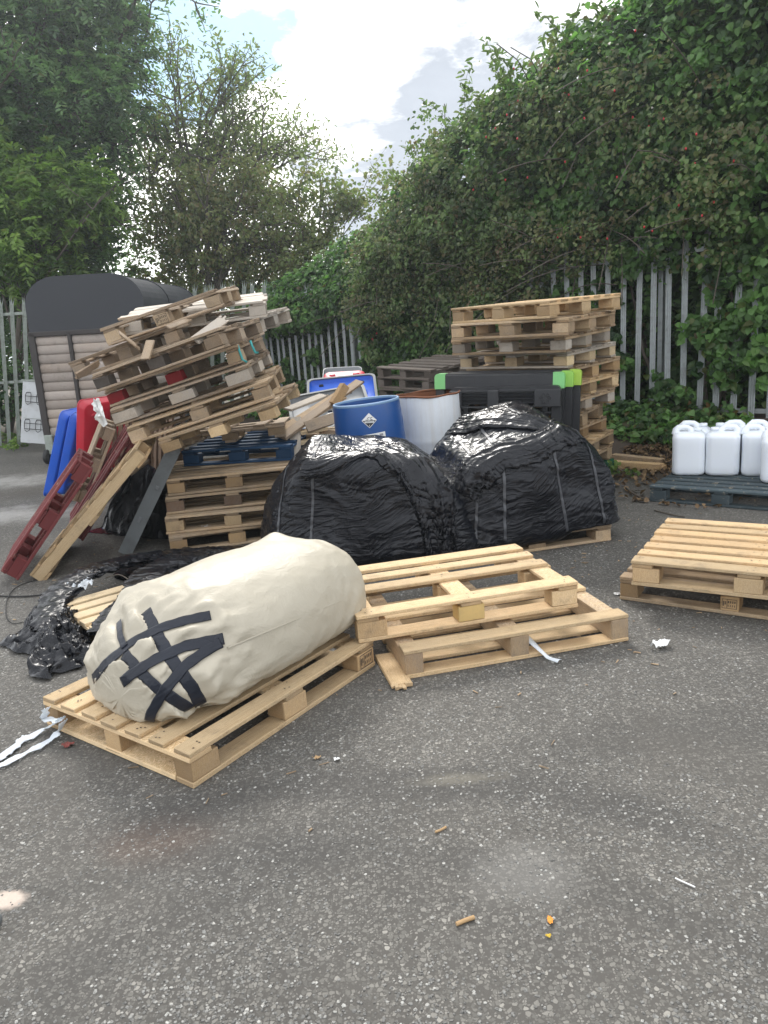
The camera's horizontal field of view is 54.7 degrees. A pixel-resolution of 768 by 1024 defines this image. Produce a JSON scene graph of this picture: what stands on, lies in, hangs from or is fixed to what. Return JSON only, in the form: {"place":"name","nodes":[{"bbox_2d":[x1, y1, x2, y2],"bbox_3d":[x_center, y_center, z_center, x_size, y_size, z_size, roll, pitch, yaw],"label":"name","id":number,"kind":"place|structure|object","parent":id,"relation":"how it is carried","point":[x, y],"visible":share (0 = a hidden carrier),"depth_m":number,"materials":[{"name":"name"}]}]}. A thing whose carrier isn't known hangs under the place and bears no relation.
{"place":"outdoors","nodes":[
{"label":"outdoors","id":0,"kind":"place"},
{"bbox_2d":[1,374,253,444],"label":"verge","id":1,"kind":"structure","parent":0,"point":[3,430],"depth_m":16.89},
{"bbox_2d":[0,345,32,428],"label":"undergrowth bush","id":2,"kind":"object","parent":1,"relation":"on","point":[21,375],"visible":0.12,"depth_m":14.83,"materials":[{"name":"green plant"}]},
{"bbox_2d":[5,0,644,362],"label":"sky","id":3,"kind":"structure","parent":0,"point":[362,66],"materials":[{"name":"white"}]},
{"bbox_2d":[0,354,767,1023],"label":"ground","id":4,"kind":"structure","parent":0,"point":[428,886],"depth_m":2.47,"materials":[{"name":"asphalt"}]},
{"bbox_2d":[21,379,44,443],"bbox_3d":[-6.059,-1.775,13.255,0.860,1.120,0.126,4,4,-6],"label":"wire hook panel","id":5,"kind":"object","parent":4,"relation":"on","point":[31,428],"visible":0.4,"depth_m":13.25,"materials":[{"name":"white plastic"}]},
{"bbox_2d":[0,706,67,766],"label":"film tail","id":6,"kind":"object","parent":4,"relation":"on","point":[23,738],"visible":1,"depth_m":3.23},
{"bbox_2d":[0,605,94,678],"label":"film heap","id":7,"kind":"object","parent":4,"relation":"on","point":[63,642],"visible":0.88,"depth_m":4.11,"materials":[{"name":"plastic"}]},
{"bbox_2d":[1,448,93,579],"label":"pallet","id":8,"kind":"object","parent":4,"relation":"on","point":[46,517],"visible":1,"depth_m":5.56,"materials":[{"name":"red wood"}]},
{"bbox_2d":[43,407,76,496],"bbox_3d":[-3.685,-0.694,8.631,0.104,1.040,0.550,18,15,0],"label":"bin lid","id":9,"kind":"object","parent":4,"relation":"on","point":[57,449],"visible":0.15,"depth_m":8.37,"materials":[{"name":"blue plastic"}]},
{"bbox_2d":[57,411,76,493],"bbox_3d":[-3.554,-0.689,8.614,0.103,1.000,0.550,18,15,0],"label":"bin lid","id":10,"kind":"object","parent":4,"relation":"on","point":[69,450],"visible":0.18,"depth_m":8.35,"materials":[{"name":"blue plastic"}]},
{"bbox_2d":[0,117,156,433],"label":"elder bush","id":11,"kind":"object","parent":4,"relation":"on","point":[37,211],"visible":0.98,"depth_m":14.51,"materials":[{"name":"green plant"}]},
{"bbox_2d":[30,437,156,580],"bbox_3d":[-2.321,-0.087,6.026,1.251,0.123,1.005,-49,19,3],"label":"pallet","id":12,"kind":"object","parent":4,"relation":"on","point":[93,507],"visible":0.84,"depth_m":5.57,"materials":[{"name":"brown wood"}]},
{"bbox_2d":[76,396,124,476],"bbox_3d":[-3.200,-0.752,8.489,0.103,1.140,0.720,17,21,21],"label":"bin lid","id":13,"kind":"object","parent":4,"relation":"on","point":[87,423],"visible":0.12,"depth_m":8.15,"materials":[{"name":"red plastic"}]},
{"bbox_2d":[69,425,134,540],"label":"pallet","id":14,"kind":"object","parent":4,"relation":"on","point":[121,442],"visible":0.34,"depth_m":6.59,"materials":[{"name":"red wood"}]},
{"bbox_2d":[72,418,115,502],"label":"pallet","id":15,"kind":"object","parent":14,"relation":"on","point":[106,433],"visible":0.52,"depth_m":6.82,"materials":[{"name":"brown wood"}]},
{"bbox_2d":[0,0,222,374],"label":"ash tree","id":16,"kind":"object","parent":4,"relation":"on","point":[64,81],"visible":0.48,"depth_m":14.98,"materials":[{"name":"green plant"}]},
{"bbox_2d":[25,273,206,463],"bbox_3d":[-4.375,-2.495,12.685,2.040,2.792,3.215,-2,14,3],"label":"trailer","id":17,"kind":"object","parent":4,"relation":"on","point":[69,317],"visible":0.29,"depth_m":11.18,"materials":[{"name":"grey metal"}]},
{"bbox_2d":[67,570,175,629],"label":"pallet","id":18,"kind":"object","parent":4,"relation":"on","point":[90,607],"visible":0.06,"depth_m":4.57,"materials":[{"name":"brown wood"}]},
{"bbox_2d":[86,548,236,635],"bbox_3d":[-1.406,0.453,4.911,0.428,0.241,1.917,-1,14,13],"label":"film strip","id":19,"kind":"object","parent":18,"relation":"on","point":[161,566],"visible":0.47,"depth_m":4.84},
{"bbox_2d":[89,464,168,538],"bbox_3d":[-2.348,-0.145,6.898,1.244,0.643,0.439,3,15,28],"label":"film sheet","id":20,"kind":"object","parent":4,"relation":"on","point":[125,503],"visible":0.68,"depth_m":6.86,"materials":[{"name":"plastic"}]},
{"bbox_2d":[0,280,268,445],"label":"palisade fence","id":21,"kind":"object","parent":4,"relation":"on","point":[11,314],"visible":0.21,"depth_m":13.95,"materials":[{"name":"metal"}]},
{"bbox_2d":[29,545,246,632],"bbox_3d":[-1.752,0.417,5.223,0.657,0.226,2.001,3,15,28],"label":"film strip","id":22,"kind":"object","parent":4,"relation":"on","point":[58,596],"visible":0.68,"depth_m":4.89,"materials":[{"name":"plastic"}]},
{"bbox_2d":[118,437,181,553],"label":"plastic pallet","id":23,"kind":"object","parent":4,"relation":"on","point":[149,501],"visible":0.81,"depth_m":6.11,"materials":[{"name":"plastic"}]},
{"bbox_2d":[148,401,184,469],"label":"pallet","id":24,"kind":"object","parent":4,"relation":"on","point":[157,453],"visible":0.08,"depth_m":7.67,"materials":[{"name":"brown wood"}]},
{"bbox_2d":[43,632,374,788],"bbox_3d":[-0.797,0.805,3.555,1.003,0.149,1.202,5,16,35],"label":"pallet","id":25,"kind":"object","parent":4,"relation":"on","point":[169,748],"visible":0.52,"depth_m":3.15,"materials":[{"name":"brown wood"}]},
{"bbox_2d":[83,532,365,721],"bbox_3d":[-0.700,0.467,3.516,0.791,0.511,1.309,7,17,39],"label":"sack","id":26,"kind":"object","parent":25,"relation":"on","point":[185,642],"visible":1,"depth_m":3.16,"materials":[{"name":"fabric"}]},
{"bbox_2d":[169,513,262,548],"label":"pallet","id":27,"kind":"object","parent":4,"relation":"on","point":[236,535],"visible":0.21,"depth_m":6.18,"materials":[{"name":"beige wood"}]},
{"bbox_2d":[165,493,268,533],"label":"pallet","id":28,"kind":"object","parent":27,"relation":"on","point":[175,523],"visible":0.33,"depth_m":6.16,"materials":[{"name":"beige wood"}]},
{"bbox_2d":[165,471,279,514],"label":"pallet","id":29,"kind":"object","parent":28,"relation":"on","point":[176,504],"visible":0.36,"depth_m":6.23,"materials":[{"name":"beige wood"}]},
{"bbox_2d":[166,452,289,495],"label":"pallet","id":30,"kind":"object","parent":29,"relation":"on","point":[181,476],"visible":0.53,"depth_m":6.31,"materials":[{"name":"beige wood"}]},
{"bbox_2d":[181,428,305,466],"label":"pallet","id":31,"kind":"object","parent":30,"relation":"on","point":[243,448],"visible":0.67,"depth_m":6.67,"materials":[{"name":"blue wood"}]},
{"bbox_2d":[178,417,289,447],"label":"pallet","id":32,"kind":"object","parent":31,"relation":"on","point":[276,428],"visible":0.6,"depth_m":6.71,"materials":[{"name":"brown wood"}]},
{"bbox_2d":[158,383,299,453],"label":"pallet","id":33,"kind":"object","parent":32,"relation":"on","point":[219,425],"visible":0.77,"depth_m":5.87,"materials":[{"name":"beige wood"}]},
{"bbox_2d":[126,365,285,443],"bbox_3d":[-1.486,-0.937,6.326,1.232,0.157,1.013,-18,18,4],"label":"pallet","id":34,"kind":"object","parent":33,"relation":"on","point":[267,382],"visible":0.81,"depth_m":5.92,"materials":[{"name":"beige wood"}]},
{"bbox_2d":[110,349,273,426],"bbox_3d":[-1.598,-1.086,6.362,1.230,0.154,1.010,-17,17,7],"label":"pallet","id":35,"kind":"object","parent":34,"relation":"on","point":[180,394],"visible":0.89,"depth_m":5.96,"materials":[{"name":"brown wood"}]},
{"bbox_2d":[104,336,266,406],"bbox_3d":[-1.662,-1.213,6.308,1.217,0.150,0.814,-16,17,10],"label":"pallet","id":36,"kind":"object","parent":35,"relation":"on","point":[185,372],"visible":0.89,"depth_m":6.03,"materials":[{"name":"brown wood"}]},
{"bbox_2d":[91,398,107,426],"bbox_3d":[-2.252,-0.789,5.888,0.100,0.235,0.063,-4,13,0],"label":"plastic bag","id":37,"kind":"object","parent":36,"relation":"hanging from","point":[99,417],"visible":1,"depth_m":5.88,"materials":[{"name":"white plastic"}]},
{"bbox_2d":[92,318,264,391],"bbox_3d":[-1.662,-1.291,6.054,1.241,0.155,0.803,-14,16,19],"label":"pallet","id":38,"kind":"object","parent":36,"relation":"on","point":[217,339],"visible":0.95,"depth_m":5.85,"materials":[{"name":"brown wood"}]},
{"bbox_2d":[68,313,225,378],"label":"pallet","id":39,"kind":"object","parent":38,"relation":"on","point":[118,354],"visible":0.66,"depth_m":6.13,"materials":[{"name":"brown wood"}]},
{"bbox_2d":[100,285,242,345],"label":"pallet","id":40,"kind":"object","parent":39,"relation":"on","point":[215,299],"visible":0.89,"depth_m":5.92,"materials":[{"name":"brown wood"}]},
{"bbox_2d":[141,307,291,348],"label":"pallet","id":41,"kind":"object","parent":39,"relation":"on","point":[274,318],"visible":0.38,"depth_m":6.81,"materials":[{"name":"brown wood"}]},
{"bbox_2d":[120,292,267,334],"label":"pallet","id":42,"kind":"object","parent":41,"relation":"on","point":[257,308],"visible":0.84,"depth_m":6.34,"materials":[{"name":"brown wood"}]},
{"bbox_2d":[192,315,228,343],"bbox_3d":[-1.324,-1.401,5.673,0.094,0.023,0.355,33,57,15],"label":"plank","id":43,"kind":"object","parent":38,"relation":"on","point":[219,321],"visible":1,"depth_m":5.68,"materials":[{"name":"brown wood"}]},
{"bbox_2d":[278,379,363,439],"bbox_3d":[-0.593,-1.023,7.277,0.103,0.030,1.419,20,39,21],"label":"plank","id":44,"kind":"object","parent":32,"relation":"on","point":[299,425],"visible":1,"depth_m":7.14,"materials":[{"name":"brown wood"}]},
{"bbox_2d":[285,393,346,429],"bbox_3d":[-0.668,-0.981,7.227,0.141,0.030,0.938,31,43,17],"label":"plank","id":45,"kind":"object","parent":44,"relation":"on","point":[289,423],"visible":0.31,"depth_m":7.18,"materials":[{"name":"beige wood"}]},
{"bbox_2d":[283,393,328,410],"bbox_3d":[-0.769,-1.098,7.399,0.104,0.030,0.637,16,29,27],"label":"plank","id":46,"kind":"object","parent":45,"relation":"on","point":[306,402],"visible":0.93,"depth_m":7.37,"materials":[{"name":"white wood"}]},
{"bbox_2d":[329,383,348,404],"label":"plank","id":47,"kind":"object","parent":45,"relation":"on","point":[341,391],"visible":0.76,"depth_m":7.28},
{"bbox_2d":[289,384,367,427],"bbox_3d":[-0.580,-1.094,7.941,0.864,0.061,0.804,-11,38,-4],"label":"bin lid","id":48,"kind":"object","parent":31,"relation":"on","point":[360,392],"visible":0.3,"depth_m":8.18,"materials":[{"name":"grey plastic"}]},
{"bbox_2d":[117,141,317,317],"bbox_3d":[-3.532,-5.035,16.807,5.008,5.718,3.487,-4,13,0],"label":"hawthorn bush","id":49,"kind":"object","parent":4,"relation":"on","point":[214,221],"visible":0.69,"depth_m":16.06,"materials":[{"name":"green plant"}]},
{"bbox_2d":[114,0,354,293],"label":"thorn tree","id":50,"kind":"object","parent":4,"relation":"on","point":[232,74],"visible":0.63,"depth_m":16.80,"materials":[{"name":"green plant"}]},
{"bbox_2d":[207,274,313,400],"bbox_3d":[-3.589,-3.249,15.306,5.019,2.928,2.154,-4,13,0],"label":"shrub","id":51,"kind":"object","parent":4,"relation":"on","point":[217,358],"visible":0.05,"depth_m":14.66,"materials":[{"name":"green plant"}]},
{"bbox_2d":[203,127,405,278],"bbox_3d":[-1.595,-5.402,16.412,4.891,6.316,3.606,5,16,33],"label":"sapling","id":52,"kind":"object","parent":4,"relation":"on","point":[348,207],"visible":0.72,"depth_m":15.69,"materials":[{"name":"green plant"}]},
{"bbox_2d":[0,431,640,477],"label":"weeds","id":53,"kind":"object","parent":4,"relation":"on","point":[15,446],"visible":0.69,"depth_m":13.46,"materials":[{"name":"green plant"}]},
{"bbox_2d":[260,434,477,565],"bbox_3d":[-0.150,-0.121,5.554,1.633,0.904,1.131,-4,13,0],"label":"bale","id":54,"kind":"object","parent":4,"relation":"on","point":[360,500],"visible":0.94,"depth_m":5.15},
{"bbox_2d":[333,395,405,438],"bbox_3d":[-0.084,-0.423,6.428,0.604,1.091,0.604,-8,14,1],"label":"plastic drum","id":55,"kind":"object","parent":4,"relation":"on","point":[378,415],"visible":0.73,"depth_m":6.10,"materials":[{"name":"blue plastic"}]},
{"bbox_2d":[1,499,766,831],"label":"wood splinters","id":56,"kind":"object","parent":4,"relation":"on","point":[475,691],"visible":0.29,"depth_m":3.60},
{"bbox_2d":[375,652,412,689],"bbox_3d":[0.047,0.783,3.652,0.106,0.025,0.394,-7,14,-12],"label":"plank","id":57,"kind":"object","parent":4,"relation":"on","point":[390,666],"visible":0.93,"depth_m":3.62,"materials":[{"name":"brown wood"}]},
{"bbox_2d":[397,389,460,454],"bbox_3d":[0.450,-0.561,6.832,0.590,1.093,0.590,-6,14,0],"label":"steel drum","id":58,"kind":"object","parent":4,"relation":"on","point":[430,417],"visible":0.48,"depth_m":6.52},
{"bbox_2d":[367,564,628,678],"bbox_3d":[0.562,0.561,4.160,1.203,0.149,1.008,-7,14,-12],"label":"pallet","id":59,"kind":"object","parent":4,"relation":"on","point":[592,614],"visible":0.49,"depth_m":3.80,"materials":[{"name":"brown wood"}]},
{"bbox_2d":[354,544,577,642],"bbox_3d":[0.350,0.424,4.160,1.204,0.149,0.807,-7,14,-13],"label":"pallet","id":60,"kind":"object","parent":59,"relation":"on","point":[449,588],"visible":0.78,"depth_m":3.94,"materials":[{"name":"brown wood"}]},
{"bbox_2d":[434,371,565,423],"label":"plastic pallet","id":61,"kind":"object","parent":4,"relation":"on","point":[444,382],"visible":0.3,"depth_m":6.67,"materials":[{"name":"plastic"}]},
{"bbox_2d":[449,385,561,422],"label":"plastic pallet","id":62,"kind":"object","parent":4,"relation":"on","point":[545,397],"visible":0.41,"depth_m":6.51,"materials":[{"name":"plastic"}]},
{"bbox_2d":[448,370,573,426],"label":"plastic pallet","id":63,"kind":"object","parent":4,"relation":"on","point":[568,397],"visible":0.08,"depth_m":6.64,"materials":[{"name":"plastic"}]},
{"bbox_2d":[458,369,581,432],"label":"plastic pallet","id":64,"kind":"object","parent":4,"relation":"on","point":[576,398],"visible":0.08,"depth_m":6.72,"materials":[{"name":"plastic"}]},
{"bbox_2d":[459,524,611,560],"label":"pallet","id":65,"kind":"object","parent":4,"relation":"on","point":[598,534],"visible":0.09,"depth_m":5.53,"materials":[{"name":"beige wood"}]},
{"bbox_2d":[430,400,619,548],"bbox_3d":[0.999,-0.325,5.794,1.469,1.009,1.199,-7,14,-11],"label":"bale","id":66,"kind":"object","parent":65,"relation":"on","point":[521,474],"visible":0.94,"depth_m":5.32},
{"bbox_2d":[603,458,613,467],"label":"pallet","id":67,"kind":"object","parent":4,"relation":"on","point":[611,459],"visible":0.02,"depth_m":7.80,"materials":[{"name":"wood"}]},
{"bbox_2d":[598,444,612,459],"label":"pallet","id":68,"kind":"object","parent":67,"relation":"on","point":[605,451],"visible":0.11,"depth_m":7.71,"materials":[{"name":"beige wood"}]},
{"bbox_2d":[585,429,613,450],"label":"pallet","id":69,"kind":"object","parent":68,"relation":"on","point":[595,439],"visible":0.12,"depth_m":7.61,"materials":[{"name":"brown wood"}]},
{"bbox_2d":[580,416,606,437],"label":"pallet","id":70,"kind":"object","parent":69,"relation":"on","point":[596,424],"visible":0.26,"depth_m":7.55,"materials":[{"name":"beige wood"}]},
{"bbox_2d":[550,403,602,425],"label":"pallet","id":71,"kind":"object","parent":70,"relation":"on","point":[596,411],"visible":0.19,"depth_m":7.41,"materials":[{"name":"beige wood"}]},
{"bbox_2d":[475,387,614,417],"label":"pallet","id":72,"kind":"object","parent":71,"relation":"on","point":[603,394],"visible":0.24,"depth_m":7.32,"materials":[{"name":"beige wood"}]},
{"bbox_2d":[581,371,618,393],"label":"pallet","id":73,"kind":"object","parent":72,"relation":"on","point":[589,385],"visible":0.27,"depth_m":7.26,"materials":[{"name":"brown wood"}]},
{"bbox_2d":[466,356,619,376],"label":"pallet","id":74,"kind":"object","parent":73,"relation":"on","point":[592,369],"visible":0.37,"depth_m":7.32,"materials":[{"name":"beige wood"}]},
{"bbox_2d":[459,342,615,368],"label":"pallet","id":75,"kind":"object","parent":74,"relation":"on","point":[566,359],"visible":0.76,"depth_m":7.12,"materials":[{"name":"brown wood"}]},
{"bbox_2d":[451,327,609,355],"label":"pallet","id":76,"kind":"object","parent":75,"relation":"on","point":[560,344],"visible":0.8,"depth_m":6.93,"materials":[{"name":"beige wood"}]},
{"bbox_2d":[451,310,615,339],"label":"pallet","id":77,"kind":"object","parent":76,"relation":"on","point":[560,325],"visible":0.88,"depth_m":6.70,"materials":[{"name":"beige wood"}]},
{"bbox_2d":[451,293,620,323],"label":"pallet","id":78,"kind":"object","parent":77,"relation":"on","point":[539,309],"visible":1,"depth_m":6.70,"materials":[{"name":"brown wood"}]},
{"bbox_2d":[620,565,767,619],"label":"pallet","id":79,"kind":"object","parent":4,"relation":"on","point":[731,605],"visible":0.26,"depth_m":4.24,"materials":[{"name":"beige wood"}]},
{"bbox_2d":[631,518,767,599],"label":"pallet","id":80,"kind":"object","parent":79,"relation":"on","point":[739,550],"visible":1,"depth_m":4.18,"materials":[{"name":"brown wood"}]},
{"bbox_2d":[649,470,767,510],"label":"pallet","id":81,"kind":"object","parent":4,"relation":"on","point":[723,490],"visible":0.82,"depth_m":6.50,"materials":[{"name":"grey wood"}]},
{"bbox_2d":[672,424,705,474],"bbox_3d":[2.856,-0.593,6.964,0.296,0.461,0.285,1,15,22],"label":"jerrycan","id":82,"kind":"object","parent":81,"relation":"on","point":[688,448],"visible":1,"depth_m":6.85,"materials":[{"name":"white plastic"}]},
{"bbox_2d":[705,424,741,475],"bbox_3d":[3.131,-0.583,6.840,0.296,0.461,0.285,3,15,27],"label":"jerrycan","id":83,"kind":"object","parent":81,"relation":"on","point":[723,445],"visible":1,"depth_m":6.73,"materials":[{"name":"white plastic"}]},
{"bbox_2d":[740,423,767,475],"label":"jerrycan","id":84,"kind":"object","parent":81,"relation":"on","point":[750,453],"visible":0.81,"depth_m":6.64,"materials":[{"name":"white plastic"}]},
{"bbox_2d":[760,428,767,482],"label":"jerrycan","id":85,"kind":"object","parent":81,"relation":"on","point":[764,463],"visible":1,"depth_m":6.35,"materials":[{"name":"white plastic"}]},
{"bbox_2d":[199,410,767,498],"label":"earth bank","id":86,"kind":"structure","parent":0,"point":[618,444],"depth_m":8.56,"materials":[{"name":"soil"}]},
{"bbox_2d":[300,54,563,366],"bbox_3d":[0.488,-4.066,10.772,4.813,3.791,2.011,5,16,34],"label":"bramble bush","id":87,"kind":"object","parent":86,"relation":"on","point":[375,249],"visible":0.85,"depth_m":10.23,"materials":[{"name":"green plant"}]},
{"bbox_2d":[246,396,753,448],"bbox_3d":[1.371,-1.358,10.590,0.833,0.596,11.229,-16,18,-41],"label":"ground ivy","id":88,"kind":"object","parent":86,"relation":"on","point":[667,417],"visible":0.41,"depth_m":8.61,"materials":[{"name":"green plant"}]},
{"bbox_2d":[245,0,767,414],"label":"ivy hedge","id":89,"kind":"object","parent":86,"relation":"on","point":[698,30],"visible":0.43,"depth_m":8.53,"materials":[{"name":"green plant"}]},
{"bbox_2d":[418,0,621,141],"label":"hedge shoots","id":90,"kind":"object","parent":89,"relation":"on","point":[554,31],"visible":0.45,"depth_m":9.12,"materials":[{"name":"green plant"}]},
{"bbox_2d":[422,180,656,344],"bbox_3d":[2.087,-2.914,9.324,3.159,2.477,1.544,6,17,37],"label":"bramble bush","id":91,"kind":"object","parent":89,"relation":"on","point":[514,272],"visible":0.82,"depth_m":9.16,"materials":[{"name":"green plant"}]},
{"bbox_2d":[464,27,767,303],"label":"bramble bush","id":92,"kind":"object","parent":89,"relation":"on","point":[721,220],"visible":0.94,"depth_m":7.91,"materials":[{"name":"green plant"}]},
{"bbox_2d":[249,210,767,417],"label":"palisade fence","id":93,"kind":"object","parent":86,"relation":"on","point":[664,330],"visible":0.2,"depth_m":8.83,"materials":[{"name":"metal"}]},
{"bbox_2d":[612,453,664,463],"bbox_3d":[2.830,-0.588,8.287,0.105,0.074,0.613,-15,18,-39],"label":"plank","id":94,"kind":"object","parent":86,"relation":"on","point":[617,456],"visible":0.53,"depth_m":8.25,"materials":[{"name":"beige wood"}]},
{"bbox_2d":[612,441,751,507],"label":"leaf litter","id":95,"kind":"object","parent":86,"relation":"on","point":[639,447],"visible":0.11,"depth_m":7.79,"materials":[{"name":"plant"}]},
{"bbox_2d":[617,460,666,470],"bbox_3d":[2.746,-0.507,8.049,0.636,0.076,0.125,9,18,41],"label":"plank","id":96,"kind":"object","parent":95,"relation":"on","point":[643,465],"visible":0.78,"depth_m":7.96,"materials":[{"name":"wood"}]},
{"bbox_3d":[-0.193,-1.007,8.518,0.324,0.900,0.093,-23,-1,-20],"label":"bin lid","id":97,"kind":"object","parent":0,"visible":0},
{"bbox_2d":[307,373,377,412],"bbox_3d":[-0.478,-1.337,8.487,0.804,0.082,0.704,-6,42,-1],"label":"bin lid","id":98,"kind":"object","parent":97,"relation":"on","point":[325,383],"visible":0.46,"depth_m":8.71,"materials":[{"name":"blue plastic"}]},
{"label":"pallet","id":99,"kind":"object","parent":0,"visible":0},
{"bbox_2d":[379,384,421,395],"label":"pallet","id":100,"kind":"object","parent":99,"relation":"on","point":[385,391],"visible":0.08,"depth_m":9.58,"materials":[{"name":"grey wood"}]},
{"bbox_2d":[377,369,451,390],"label":"pallet","id":101,"kind":"object","parent":100,"relation":"on","point":[386,382],"visible":0.37,"depth_m":9.28,"materials":[{"name":"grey wood"}]},
{"bbox_2d":[376,354,485,381],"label":"pallet","id":102,"kind":"object","parent":101,"relation":"on","point":[432,366],"visible":0.66,"depth_m":9.26,"materials":[{"name":"brown wood"}]},
{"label":"pallet","id":103,"kind":"object","parent":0,"visible":0},
{"bbox_2d":[306,427,334,438],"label":"pallet","id":104,"kind":"object","parent":103,"relation":"on","point":[308,436],"visible":0.06,"depth_m":7.10,"materials":[{"name":"beige wood"}]},
{"bbox_2d":[319,429,335,433],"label":"plank","id":105,"kind":"object","parent":104,"relation":"on","point":[329,431],"visible":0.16,"depth_m":7.01,"materials":[{"name":"brown wood"}]},
{"bbox_2d":[300,427,327,434],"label":"plank","id":106,"kind":"object","parent":105,"relation":"on","point":[303,431],"visible":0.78,"depth_m":6.92,"materials":[{"name":"brown wood"}]},
{"bbox_2d":[304,413,333,432],"bbox_3d":[-0.586,-0.839,6.936,0.315,0.124,0.026,-21,-21,-15],"label":"plank","id":107,"kind":"object","parent":106,"relation":"on","point":[320,422],"visible":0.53,"depth_m":6.92,"materials":[{"name":"brown wood"}]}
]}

